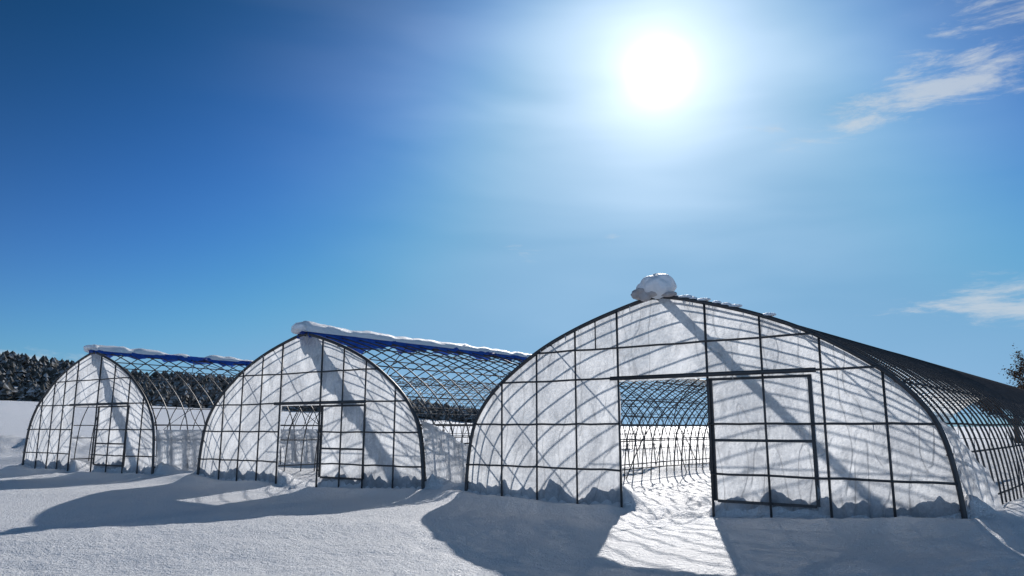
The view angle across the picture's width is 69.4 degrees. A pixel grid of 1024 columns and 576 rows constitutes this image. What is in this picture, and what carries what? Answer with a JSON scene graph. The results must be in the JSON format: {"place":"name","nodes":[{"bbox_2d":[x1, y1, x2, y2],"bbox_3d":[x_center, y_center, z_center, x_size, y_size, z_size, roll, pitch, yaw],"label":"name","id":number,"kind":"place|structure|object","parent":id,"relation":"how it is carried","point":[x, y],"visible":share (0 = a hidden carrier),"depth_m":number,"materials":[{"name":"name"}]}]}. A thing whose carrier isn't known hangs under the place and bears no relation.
{"place":"outdoors","nodes":[
{"label":"outdoors","id":0,"kind":"place"},
{"bbox_2d":[0,369,1023,575],"bbox_3d":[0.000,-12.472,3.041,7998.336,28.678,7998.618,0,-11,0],"label":"snow ground","id":1,"kind":"structure","parent":0,"point":[77,518],"depth_m":9.16,"materials":[{"name":"white snow"}]},
{"bbox_2d":[0,350,478,422],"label":"conifer forest","id":2,"kind":"object","parent":1,"relation":"on","point":[36,378],"visible":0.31,"depth_m":241.82,"materials":[{"name":"green plant"}]},
{"bbox_2d":[21,344,655,473],"bbox_3d":[-3.322,5.835,33.036,7.002,4.019,30.434,-8,-13,35],"label":"greenhouse","id":3,"kind":"object","parent":1,"relation":"on","point":[106,385],"visible":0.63,"depth_m":21.53,"materials":[{"name":"white plastic"}]},
{"bbox_2d":[196,321,708,488],"bbox_3d":[6.719,5.273,30.048,7.664,4.009,36.737,-8,-13,38],"label":"greenhouse","id":4,"kind":"object","parent":1,"relation":"on","point":[370,433],"visible":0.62,"depth_m":16.60,"materials":[{"name":"white plastic"}]},
{"bbox_2d":[464,273,1023,518],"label":"greenhouse","id":5,"kind":"object","parent":1,"relation":"on","point":[822,423],"visible":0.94,"depth_m":11.18,"materials":[{"name":"white plastic"}]},
{"bbox_2d":[975,345,1023,442],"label":"deciduous tree","id":6,"kind":"object","parent":1,"relation":"on","point":[1015,374],"visible":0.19,"depth_m":59.37,"materials":[{"name":"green plant"}]},
{"bbox_2d":[0,0,1023,426],"label":"sky","id":7,"kind":"structure","parent":0,"point":[194,178],"materials":[{"name":"blue"}]}
]}

